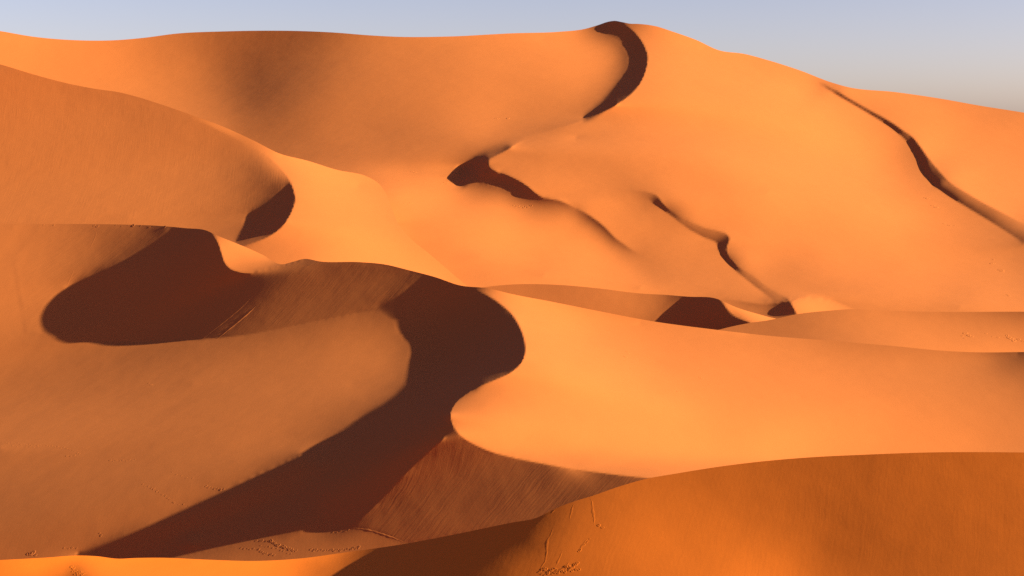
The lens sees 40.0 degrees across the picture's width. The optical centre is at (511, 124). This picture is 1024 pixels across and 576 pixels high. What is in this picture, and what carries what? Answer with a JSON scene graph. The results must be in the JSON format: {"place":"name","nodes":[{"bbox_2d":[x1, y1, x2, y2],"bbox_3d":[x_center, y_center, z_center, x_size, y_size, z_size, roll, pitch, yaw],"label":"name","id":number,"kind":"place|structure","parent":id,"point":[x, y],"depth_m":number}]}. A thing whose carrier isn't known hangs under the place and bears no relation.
{"place":"outdoors","nodes":[
{"label":"outdoors","id":0,"kind":"place"},
{"bbox_2d":[0,64,467,286],"bbox_3d":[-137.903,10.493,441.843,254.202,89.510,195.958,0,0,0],"label":"sand dune","id":1,"kind":"structure","parent":0,"point":[72,154],"depth_m":443.20},
{"bbox_2d":[0,25,629,186],"bbox_3d":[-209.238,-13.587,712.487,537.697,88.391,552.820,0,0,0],"label":"sand dune","id":2,"kind":"structure","parent":0,"point":[380,110],"depth_m":644.61},
{"bbox_2d":[0,224,1023,560],"bbox_3d":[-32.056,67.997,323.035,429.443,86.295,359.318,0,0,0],"label":"sand dune","id":3,"kind":"structure","parent":0,"point":[184,392],"depth_m":246.42},
{"bbox_2d":[0,452,1023,575],"bbox_3d":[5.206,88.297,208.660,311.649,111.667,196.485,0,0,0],"label":"sand dune","id":4,"kind":"structure","parent":0,"point":[934,514],"depth_m":148.61},
{"bbox_2d":[0,0,1023,112],"label":"sky","id":5,"kind":"structure","parent":0,"point":[964,51]},
{"bbox_2d":[482,284,775,329],"bbox_3d":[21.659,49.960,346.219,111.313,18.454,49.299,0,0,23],"label":"sand dune","id":6,"kind":"structure","parent":0,"point":[708,313],"depth_m":346.85},
{"bbox_2d":[382,21,1023,318],"bbox_3d":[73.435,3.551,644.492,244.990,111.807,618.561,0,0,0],"label":"sand dune","id":7,"kind":"structure","parent":0,"point":[675,164],"depth_m":460.00},
{"bbox_2d":[720,309,1023,351],"bbox_3d":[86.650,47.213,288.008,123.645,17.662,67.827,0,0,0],"label":"sand dune","id":8,"kind":"structure","parent":0,"point":[975,331],"depth_m":294.91},
{"bbox_2d":[821,79,1023,241],"bbox_3d":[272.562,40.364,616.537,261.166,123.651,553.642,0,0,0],"label":"sand dune","id":9,"kind":"structure","parent":0,"point":[969,156],"depth_m":573.20}
]}

